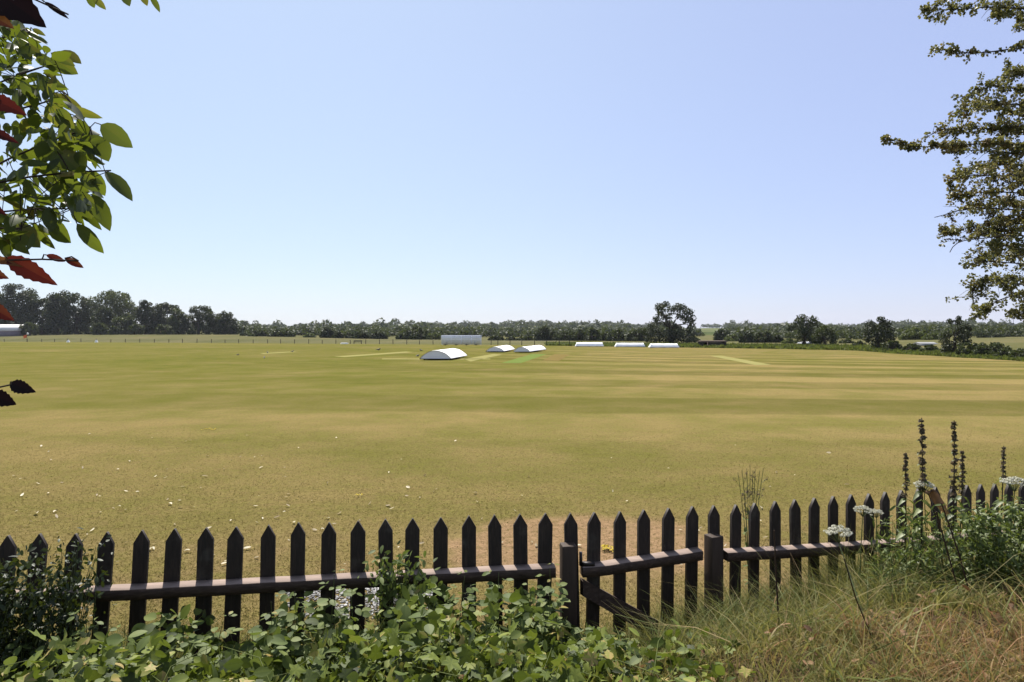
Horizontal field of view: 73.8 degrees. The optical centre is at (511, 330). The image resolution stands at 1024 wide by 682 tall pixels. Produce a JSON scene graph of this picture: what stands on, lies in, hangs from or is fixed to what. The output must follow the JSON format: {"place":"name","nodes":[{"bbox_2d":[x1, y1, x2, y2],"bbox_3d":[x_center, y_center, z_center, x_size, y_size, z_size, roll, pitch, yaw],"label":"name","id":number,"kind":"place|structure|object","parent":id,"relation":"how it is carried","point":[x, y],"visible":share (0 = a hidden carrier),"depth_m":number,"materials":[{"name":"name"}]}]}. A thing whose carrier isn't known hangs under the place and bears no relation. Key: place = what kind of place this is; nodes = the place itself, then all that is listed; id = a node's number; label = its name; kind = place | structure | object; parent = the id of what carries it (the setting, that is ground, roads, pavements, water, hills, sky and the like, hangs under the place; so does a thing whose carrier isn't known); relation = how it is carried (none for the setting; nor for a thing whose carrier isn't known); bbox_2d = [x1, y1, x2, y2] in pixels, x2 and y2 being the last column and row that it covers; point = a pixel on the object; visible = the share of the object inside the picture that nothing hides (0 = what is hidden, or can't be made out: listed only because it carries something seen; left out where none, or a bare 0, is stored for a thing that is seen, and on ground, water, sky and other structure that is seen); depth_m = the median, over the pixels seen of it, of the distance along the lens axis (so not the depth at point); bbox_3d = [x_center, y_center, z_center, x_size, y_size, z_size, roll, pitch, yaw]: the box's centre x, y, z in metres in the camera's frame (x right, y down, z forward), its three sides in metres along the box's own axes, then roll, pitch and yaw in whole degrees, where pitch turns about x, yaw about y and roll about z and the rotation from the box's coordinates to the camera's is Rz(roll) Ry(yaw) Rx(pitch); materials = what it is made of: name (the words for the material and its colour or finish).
{"place":"outdoors","nodes":[
{"label":"outdoors","id":0,"kind":"place"},
{"bbox_2d":[0,342,1023,654],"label":"cricket field","id":1,"kind":"structure","parent":0,"point":[224,394],"depth_m":14.32,"materials":[{"name":"plant"}]},
{"bbox_2d":[420,348,466,359],"bbox_3d":[-6.235,2.146,63.294,2.790,0.865,7.562,0,0,7],"label":"domed pitch cover","id":2,"kind":"object","parent":1,"relation":"on","point":[451,353],"visible":1,"depth_m":59.77,"materials":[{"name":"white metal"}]},
{"bbox_2d":[441,335,481,345],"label":"sight screen","id":3,"kind":"object","parent":1,"relation":"on","point":[473,339],"visible":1,"depth_m":145.99,"materials":[{"name":"white wood"}]},
{"bbox_2d":[486,345,513,351],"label":"domed pitch cover","id":4,"kind":"object","parent":1,"relation":"on","point":[503,348],"visible":0.98,"depth_m":87.57,"materials":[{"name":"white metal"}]},
{"bbox_2d":[503,354,545,362],"bbox_3d":[1.649,2.621,66.715,1.792,0.187,26.918,0,0,7],"label":"green pitch strip","id":5,"kind":"object","parent":1,"relation":"on","point":[524,358],"visible":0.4,"depth_m":63.97,"materials":[{"name":"plant"}]},
{"bbox_2d":[513,345,545,352],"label":"domed pitch cover","id":6,"kind":"object","parent":1,"relation":"on","point":[528,349],"visible":1,"depth_m":87.58,"materials":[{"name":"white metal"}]},
{"bbox_2d":[42,489,1023,681],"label":"long grass","id":7,"kind":"structure","parent":1,"relation":"on","point":[833,605],"depth_m":3.69,"materials":[{"name":"plant"}]},
{"bbox_2d":[615,343,644,346],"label":"ridge cover","id":8,"kind":"object","parent":1,"relation":"on","point":[629,345],"visible":0.91,"depth_m":127.50,"materials":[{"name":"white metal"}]},
{"bbox_2d":[648,344,678,347],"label":"ridge cover","id":9,"kind":"object","parent":1,"relation":"on","point":[663,346],"visible":0.95,"depth_m":118.76,"materials":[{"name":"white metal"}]},
{"bbox_2d":[713,356,769,364],"bbox_3d":[20.115,2.584,61.584,1.359,0.165,24.059,0,0,8],"label":"practice strip","id":10,"kind":"object","parent":1,"relation":"on","point":[741,360],"visible":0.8,"depth_m":58.84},
{"bbox_2d":[733,471,767,600],"bbox_3d":[1.843,1.619,5.241,0.274,1.166,0.148,0,0,0],"label":"branching weed","id":11,"kind":"object","parent":1,"relation":"on","point":[745,510],"visible":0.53,"depth_m":5.24,"materials":[{"name":"green plant"}]},
{"bbox_2d":[0,326,1023,681],"bbox_3d":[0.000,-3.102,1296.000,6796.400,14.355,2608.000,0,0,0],"label":"ground","id":12,"kind":"structure","parent":0,"point":[708,332],"depth_m":185.42,"materials":[{"name":"plant"}]},
{"bbox_2d":[0,324,26,335],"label":"barn","id":13,"kind":"structure","parent":12,"relation":"on","point":[10,329],"depth_m":285.64,"materials":[{"name":"metal"}]},
{"bbox_2d":[0,283,39,331],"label":"woodland tree","id":14,"kind":"object","parent":12,"relation":"on","point":[16,311],"visible":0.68,"depth_m":302.60,"materials":[{"name":"green plant"}]},
{"bbox_2d":[0,622,43,672],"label":"bramble shoot","id":15,"kind":"object","parent":12,"relation":"on","point":[16,651],"visible":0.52,"depth_m":3.70,"materials":[{"name":"green plant"}]},
{"bbox_2d":[19,322,39,335],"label":"bush","id":16,"kind":"object","parent":12,"relation":"on","point":[29,327],"visible":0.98,"depth_m":287.40,"materials":[{"name":"green plant"}]},
{"bbox_2d":[25,297,55,333],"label":"woodland tree","id":17,"kind":"object","parent":12,"relation":"on","point":[35,318],"visible":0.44,"depth_m":303.86,"materials":[{"name":"green plant"}]},
{"bbox_2d":[0,0,83,406],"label":"copper hazel","id":18,"kind":"object","parent":12,"relation":"on","point":[24,11],"visible":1,"depth_m":0.95,"materials":[{"name":"red plant"}]},
{"bbox_2d":[41,290,77,334],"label":"woodland tree","id":19,"kind":"object","parent":12,"relation":"on","point":[55,305],"visible":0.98,"depth_m":298.21,"materials":[{"name":"green plant"}]},
{"bbox_2d":[61,292,93,333],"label":"woodland tree","id":20,"kind":"object","parent":12,"relation":"on","point":[81,318],"visible":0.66,"depth_m":305.64,"materials":[{"name":"green plant"}]},
{"bbox_2d":[0,0,159,256],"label":"overhanging tree","id":21,"kind":"object","parent":12,"relation":"on","point":[83,139],"visible":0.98,"depth_m":1.84,"materials":[{"name":"green plant"}]},
{"bbox_2d":[66,610,109,665],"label":"bramble shoot","id":22,"kind":"object","parent":12,"relation":"on","point":[78,631],"visible":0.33,"depth_m":3.61,"materials":[{"name":"green plant"}]},
{"bbox_2d":[90,323,108,334],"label":"bush","id":23,"kind":"object","parent":12,"relation":"on","point":[99,328],"visible":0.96,"depth_m":287.17,"materials":[{"name":"green plant"}]},
{"bbox_2d":[90,306,117,334],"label":"woodland tree","id":24,"kind":"object","parent":12,"relation":"on","point":[103,318],"visible":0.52,"depth_m":294.26,"materials":[{"name":"green plant"}]},
{"bbox_2d":[86,289,141,332],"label":"woodland tree","id":25,"kind":"object","parent":12,"relation":"on","point":[121,305],"visible":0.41,"depth_m":322.40,"materials":[{"name":"green plant"}]},
{"bbox_2d":[106,326,122,334],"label":"bush","id":26,"kind":"object","parent":12,"relation":"on","point":[115,330],"visible":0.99,"depth_m":287.07,"materials":[{"name":"green plant"}]},
{"bbox_2d":[111,313,138,334],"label":"woodland tree","id":27,"kind":"object","parent":12,"relation":"on","point":[124,321],"visible":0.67,"depth_m":292.42,"materials":[{"name":"green plant"}]},
{"bbox_2d":[102,624,147,677],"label":"bramble shoot","id":28,"kind":"object","parent":12,"relation":"on","point":[131,648],"visible":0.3,"depth_m":3.54,"materials":[{"name":"green plant"}]},
{"bbox_2d":[127,323,144,334],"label":"bush","id":29,"kind":"object","parent":12,"relation":"on","point":[134,329],"visible":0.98,"depth_m":287.41,"materials":[{"name":"green plant"}]},
{"bbox_2d":[133,300,156,334],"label":"woodland tree","id":30,"kind":"object","parent":12,"relation":"on","point":[146,321],"visible":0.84,"depth_m":299.09,"materials":[{"name":"green plant"}]},
{"bbox_2d":[154,324,174,334],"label":"bush","id":31,"kind":"object","parent":12,"relation":"on","point":[161,329],"visible":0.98,"depth_m":287.07,"materials":[{"name":"green plant"}]},
{"bbox_2d":[149,302,180,333],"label":"woodland tree","id":32,"kind":"object","parent":12,"relation":"on","point":[160,317],"visible":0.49,"depth_m":300.11,"materials":[{"name":"green plant"}]},
{"bbox_2d":[167,308,191,334],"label":"woodland tree","id":33,"kind":"object","parent":12,"relation":"on","point":[175,321],"visible":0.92,"depth_m":296.62,"materials":[{"name":"green plant"}]},
{"bbox_2d":[165,620,203,668],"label":"bramble shoot","id":34,"kind":"object","parent":12,"relation":"on","point":[197,639],"visible":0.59,"depth_m":3.60,"materials":[{"name":"green plant"}]},
{"bbox_2d":[181,305,215,334],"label":"woodland tree","id":35,"kind":"object","parent":12,"relation":"on","point":[204,315],"visible":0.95,"depth_m":297.89,"materials":[{"name":"green plant"}]},
{"bbox_2d":[190,611,242,677],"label":"bramble shoot","id":36,"kind":"object","parent":12,"relation":"on","point":[224,634],"visible":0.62,"depth_m":3.67,"materials":[{"name":"green plant"}]},
{"bbox_2d":[208,310,239,334],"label":"woodland tree","id":37,"kind":"object","parent":12,"relation":"on","point":[220,323],"visible":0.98,"depth_m":296.61,"materials":[{"name":"green plant"}]},
{"bbox_2d":[248,594,297,667],"bbox_3d":[-1.324,1.806,3.767,0.279,0.683,0.253,0,0,-34],"label":"bramble shoot","id":38,"kind":"object","parent":12,"relation":"on","point":[288,617],"visible":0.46,"depth_m":3.72,"materials":[{"name":"green plant"}]},
{"bbox_2d":[0,338,569,345],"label":"boundary fence","id":39,"kind":"object","parent":12,"relation":"on","point":[280,340],"visible":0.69,"depth_m":183.06,"materials":[{"name":"grey wood"}]},
{"bbox_2d":[0,513,576,675],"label":"picket fence","id":40,"kind":"object","parent":12,"relation":"on","point":[171,589],"visible":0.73,"depth_m":4.20,"materials":[{"name":"brown wood"}]},
{"bbox_2d":[0,540,115,681],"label":"climbing plant","id":41,"kind":"object","parent":40,"relation":"attached to","point":[46,627],"visible":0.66,"depth_m":3.76,"materials":[{"name":"green plant"}]},
{"bbox_2d":[32,527,112,669],"bbox_3d":[-2.436,1.656,3.829,0.508,1.128,0.305,0,0,16],"label":"climbing plant","id":42,"kind":"object","parent":40,"relation":"attached to","point":[80,566],"visible":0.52,"depth_m":3.80,"materials":[{"name":"green plant"}]},
{"bbox_2d":[357,540,439,636],"bbox_3d":[-0.700,1.753,4.096,0.531,0.932,0.423,0,0,-13],"label":"climbing plant","id":43,"kind":"object","parent":40,"relation":"attached to","point":[391,579],"visible":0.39,"depth_m":4.08,"materials":[{"name":"green plant"}]},
{"bbox_2d":[564,506,702,641],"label":"picket gate","id":44,"kind":"structure","parent":40,"relation":"attached to","point":[618,566],"depth_m":4.58,"materials":[{"name":"brown wood"}]},
{"bbox_2d":[272,590,316,674],"bbox_3d":[-1.207,1.788,3.800,0.252,0.711,0.222,0,0,0],"label":"bramble shoot","id":45,"kind":"object","parent":12,"relation":"on","point":[283,612],"visible":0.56,"depth_m":3.77,"materials":[{"name":"green plant"}]},
{"bbox_2d":[3,576,640,681],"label":"bramble thicket","id":46,"kind":"object","parent":12,"relation":"on","point":[284,641],"visible":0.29,"depth_m":3.80,"materials":[{"name":"green plant"}]},
{"bbox_2d":[319,325,334,337],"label":"hedge bush","id":47,"kind":"object","parent":12,"relation":"on","point":[326,332],"visible":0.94,"depth_m":234.36,"materials":[{"name":"green plant"}]},
{"bbox_2d":[310,569,355,663],"bbox_3d":[-1.022,1.775,3.893,0.255,0.825,0.274,0,0,-29],"label":"bramble shoot","id":48,"kind":"object","parent":12,"relation":"on","point":[321,602],"visible":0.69,"depth_m":3.86,"materials":[{"name":"green plant"}]},
{"bbox_2d":[332,588,373,663],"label":"bramble shoot","id":49,"kind":"object","parent":12,"relation":"on","point":[365,612],"visible":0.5,"depth_m":3.79,"materials":[{"name":"green plant"}]},
{"bbox_2d":[286,587,431,618],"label":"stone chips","id":50,"kind":"object","parent":12,"relation":"on","point":[337,597],"visible":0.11,"depth_m":5.56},
{"bbox_2d":[350,331,370,338],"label":"hedge bush","id":51,"kind":"object","parent":12,"relation":"on","point":[358,335],"visible":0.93,"depth_m":228.79,"materials":[{"name":"green plant"}]},
{"bbox_2d":[0,585,755,681],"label":"ground ivy","id":52,"kind":"object","parent":12,"relation":"on","point":[520,666],"visible":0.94,"depth_m":3.10,"materials":[{"name":"green plant"}]},
{"bbox_2d":[370,331,388,338],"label":"hedge bush","id":53,"kind":"object","parent":12,"relation":"on","point":[380,335],"visible":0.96,"depth_m":227.31,"materials":[{"name":"green plant"}]},
{"bbox_2d":[380,619,430,675],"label":"bramble shoot","id":54,"kind":"object","parent":12,"relation":"on","point":[397,662],"visible":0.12,"depth_m":3.52,"materials":[{"name":"green plant"}]},
{"bbox_2d":[403,325,428,339],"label":"hedge bush","id":55,"kind":"object","parent":12,"relation":"on","point":[415,332],"visible":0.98,"depth_m":221.02,"materials":[{"name":"green plant"}]},
{"bbox_2d":[412,588,450,653],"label":"bramble shoot","id":56,"kind":"object","parent":12,"relation":"on","point":[447,618],"visible":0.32,"depth_m":3.78,"materials":[{"name":"green plant"}]},
{"bbox_2d":[443,570,478,646],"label":"bramble shoot","id":57,"kind":"object","parent":12,"relation":"on","point":[471,597],"visible":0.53,"depth_m":3.90,"materials":[{"name":"green plant"}]},
{"bbox_2d":[475,570,515,666],"bbox_3d":[-0.077,1.734,3.892,0.235,0.713,0.236,0,0,21],"label":"bramble shoot","id":58,"kind":"object","parent":12,"relation":"on","point":[506,596],"visible":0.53,"depth_m":3.86,"materials":[{"name":"green plant"}]},
{"bbox_2d":[9,317,1023,338],"bbox_3d":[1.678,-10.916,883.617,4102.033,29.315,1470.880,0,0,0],"label":"wood","id":59,"kind":"object","parent":12,"relation":"on","point":[517,328],"visible":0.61,"depth_m":349.59,"materials":[{"name":"green plant"}]},
{"bbox_2d":[511,583,551,645],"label":"bramble shoot","id":60,"kind":"object","parent":12,"relation":"on","point":[528,621],"visible":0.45,"depth_m":3.93,"materials":[{"name":"green plant"}]},
{"bbox_2d":[533,325,554,340],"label":"hedge bush","id":61,"kind":"object","parent":12,"relation":"on","point":[543,333],"visible":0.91,"depth_m":198.98,"materials":[{"name":"green plant"}]},
{"bbox_2d":[533,563,570,649],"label":"bramble shoot","id":62,"kind":"object","parent":12,"relation":"on","point":[560,601],"visible":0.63,"depth_m":4.01,"materials":[{"name":"green plant"}]},
{"bbox_2d":[551,331,572,340],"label":"hedge bush","id":63,"kind":"object","parent":12,"relation":"on","point":[562,336],"visible":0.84,"depth_m":196.77,"materials":[{"name":"green plant"}]},
{"bbox_2d":[570,329,587,340],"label":"hedge bush","id":64,"kind":"object","parent":12,"relation":"on","point":[578,336],"visible":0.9,"depth_m":195.41,"materials":[{"name":"green plant"}]},
{"bbox_2d":[582,327,599,340],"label":"hedge bush","id":65,"kind":"object","parent":12,"relation":"on","point":[590,336],"visible":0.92,"depth_m":193.58,"materials":[{"name":"green plant"}]},
{"bbox_2d":[576,626,613,660],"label":"bramble shoot","id":66,"kind":"object","parent":12,"relation":"on","point":[587,631],"visible":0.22,"depth_m":3.90,"materials":[{"name":"green plant"}]},
{"bbox_2d":[605,328,626,340],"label":"hedge bush","id":67,"kind":"object","parent":12,"relation":"on","point":[616,335],"visible":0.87,"depth_m":187.34,"materials":[{"name":"green plant"}]},
{"bbox_2d":[624,327,647,340],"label":"hedge bush","id":68,"kind":"object","parent":12,"relation":"on","point":[636,335],"visible":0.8,"depth_m":183.54,"materials":[{"name":"green plant"}]},
{"bbox_2d":[644,301,696,342],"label":"oak tree","id":69,"kind":"object","parent":12,"relation":"on","point":[673,334],"visible":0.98,"depth_m":156.78,"materials":[{"name":"green plant"}]},
{"bbox_2d":[696,340,726,345],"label":"open shed","id":70,"kind":"structure","parent":12,"relation":"on","point":[710,342],"depth_m":122.20,"materials":[{"name":"grey wood"}]},
{"bbox_2d":[713,328,729,339],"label":"hedge bush","id":71,"kind":"object","parent":12,"relation":"on","point":[721,334],"visible":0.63,"depth_m":189.54,"materials":[{"name":"green plant"}]},
{"bbox_2d":[457,575,1023,681],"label":"dry grass","id":72,"kind":"structure","parent":12,"relation":"on","point":[998,616],"depth_m":3.57,"materials":[{"name":"plant"}]},
{"bbox_2d":[738,330,754,342],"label":"hedge bush","id":73,"kind":"object","parent":12,"relation":"on","point":[748,336],"visible":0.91,"depth_m":149.59,"materials":[{"name":"green plant"}]},
{"bbox_2d":[752,331,773,342],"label":"hedge bush","id":74,"kind":"object","parent":12,"relation":"on","point":[765,339],"visible":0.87,"depth_m":147.68,"materials":[{"name":"green plant"}]},
{"bbox_2d":[773,530,778,635],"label":"dry stalk","id":75,"kind":"object","parent":12,"relation":"on","point":[776,577],"visible":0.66,"depth_m":3.95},
{"bbox_2d":[544,341,1023,360],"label":"verge grass","id":76,"kind":"structure","parent":12,"relation":"on","point":[857,347],"depth_m":106.66,"materials":[{"name":"plant"}]},
{"bbox_2d":[786,314,819,343],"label":"tree","id":77,"kind":"object","parent":12,"relation":"on","point":[806,329],"visible":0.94,"depth_m":121.66,"materials":[{"name":"green plant"}]},
{"bbox_2d":[810,324,838,344],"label":"tree","id":78,"kind":"object","parent":12,"relation":"on","point":[817,336],"visible":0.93,"depth_m":117.82,"materials":[{"name":"green plant"}]},
{"bbox_2d":[823,525,863,613],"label":"umbel flower","id":79,"kind":"object","parent":12,"relation":"on","point":[834,529],"visible":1,"depth_m":4.12,"materials":[{"name":"plant"}]},
{"bbox_2d":[853,505,871,598],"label":"umbel flower","id":80,"kind":"object","parent":12,"relation":"on","point":[863,507],"visible":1,"depth_m":4.75,"materials":[{"name":"plant"}]},
{"bbox_2d":[704,483,1023,620],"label":"picket fence","id":81,"kind":"object","parent":12,"relation":"on","point":[716,553],"visible":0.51,"depth_m":5.12,"materials":[{"name":"brown wood"}]},
{"bbox_2d":[862,316,896,347],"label":"tree","id":82,"kind":"object","parent":12,"relation":"on","point":[881,332],"visible":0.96,"depth_m":95.73,"materials":[{"name":"green plant"}]},
{"bbox_2d":[880,340,902,349],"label":"hedge bush","id":83,"kind":"object","parent":12,"relation":"on","point":[890,344],"visible":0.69,"depth_m":87.78,"materials":[{"name":"green plant"}]},
{"bbox_2d":[895,453,914,586],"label":"woundwort","id":84,"kind":"object","parent":12,"relation":"on","point":[906,483],"visible":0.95,"depth_m":4.85,"materials":[{"name":"green plant"}]},
{"bbox_2d":[898,327,925,339],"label":"hedge bush","id":85,"kind":"object","parent":12,"relation":"on","point":[914,333],"visible":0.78,"depth_m":139.40,"materials":[{"name":"green plant"}]},
{"bbox_2d":[912,418,932,585],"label":"woundwort","id":86,"kind":"object","parent":12,"relation":"on","point":[922,461],"visible":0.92,"depth_m":4.89,"materials":[{"name":"green plant"}]},
{"bbox_2d":[913,480,934,583],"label":"umbel flower","id":87,"kind":"object","parent":12,"relation":"on","point":[924,484],"visible":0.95,"depth_m":4.89,"materials":[{"name":"plant"}]},
{"bbox_2d":[857,499,1003,604],"bbox_3d":[3.049,1.676,4.857,1.458,1.060,0.919,0,0,0],"label":"weed clump","id":88,"kind":"object","parent":12,"relation":"on","point":[918,555],"visible":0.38,"depth_m":4.65,"materials":[{"name":"green plant"}]},
{"bbox_2d":[925,489,949,578],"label":"withered leaf","id":89,"kind":"object","parent":12,"relation":"on","point":[934,496],"visible":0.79,"depth_m":4.85,"materials":[{"name":"plant"}]},
{"bbox_2d":[936,511,960,600],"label":"dry stalk","id":90,"kind":"object","parent":12,"relation":"on","point":[947,553],"visible":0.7,"depth_m":4.20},
{"bbox_2d":[880,0,1023,322],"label":"hawthorn tree","id":91,"kind":"object","parent":12,"relation":"on","point":[1001,221],"visible":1,"depth_m":5.95,"materials":[{"name":"green plant"}]},
{"bbox_2d":[943,420,960,572],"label":"woundwort","id":92,"kind":"object","parent":12,"relation":"on","point":[954,451],"visible":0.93,"depth_m":4.95,"materials":[{"name":"green plant"}]},
{"bbox_2d":[938,315,972,352],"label":"tree","id":93,"kind":"object","parent":12,"relation":"on","point":[946,345],"visible":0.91,"depth_m":73.93,"materials":[{"name":"green plant"}]},
{"bbox_2d":[941,503,974,608],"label":"dry stalk","id":94,"kind":"object","parent":12,"relation":"on","point":[956,547],"visible":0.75,"depth_m":4.15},
{"bbox_2d":[950,451,967,571],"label":"woundwort","id":95,"kind":"object","parent":12,"relation":"on","point":[962,476],"visible":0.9,"depth_m":4.98,"materials":[{"name":"green plant"}]},
{"bbox_2d":[955,342,978,354],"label":"hedge bush","id":96,"kind":"object","parent":12,"relation":"on","point":[963,349],"visible":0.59,"depth_m":69.78,"materials":[{"name":"green plant"}]},
{"bbox_2d":[942,487,1023,599],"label":"nettle bush","id":97,"kind":"object","parent":12,"relation":"on","point":[1002,541],"visible":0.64,"depth_m":4.57,"materials":[{"name":"green plant"}]},
{"bbox_2d":[975,332,1005,337],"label":"hedge bush","id":98,"kind":"object","parent":12,"relation":"on","point":[990,335],"visible":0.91,"depth_m":148.89,"materials":[{"name":"green plant"}]},
{"bbox_2d":[971,342,1012,354],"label":"hedge bush","id":99,"kind":"object","parent":12,"relation":"on","point":[994,347],"visible":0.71,"depth_m":67.70,"materials":[{"name":"green plant"}]},
{"bbox_2d":[991,446,1013,532],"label":"woundwort","id":100,"kind":"object","parent":12,"relation":"on","point":[1003,458],"visible":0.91,"depth_m":4.99,"materials":[{"name":"green plant"}]},
{"bbox_2d":[999,476,1023,583],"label":"umbel flower","id":101,"kind":"object","parent":12,"relation":"on","point":[1014,480],"visible":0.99,"depth_m":4.75,"materials":[{"name":"plant"}]},
{"bbox_2d":[1007,348,1023,357],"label":"hedge bush","id":102,"kind":"object","parent":12,"relation":"on","point":[1019,352],"visible":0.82,"depth_m":61.22,"materials":[{"name":"green plant"}]},
{"bbox_2d":[0,0,1023,327],"label":"sky","id":103,"kind":"structure","parent":0,"point":[291,162],"materials":[{"name":"blue"}]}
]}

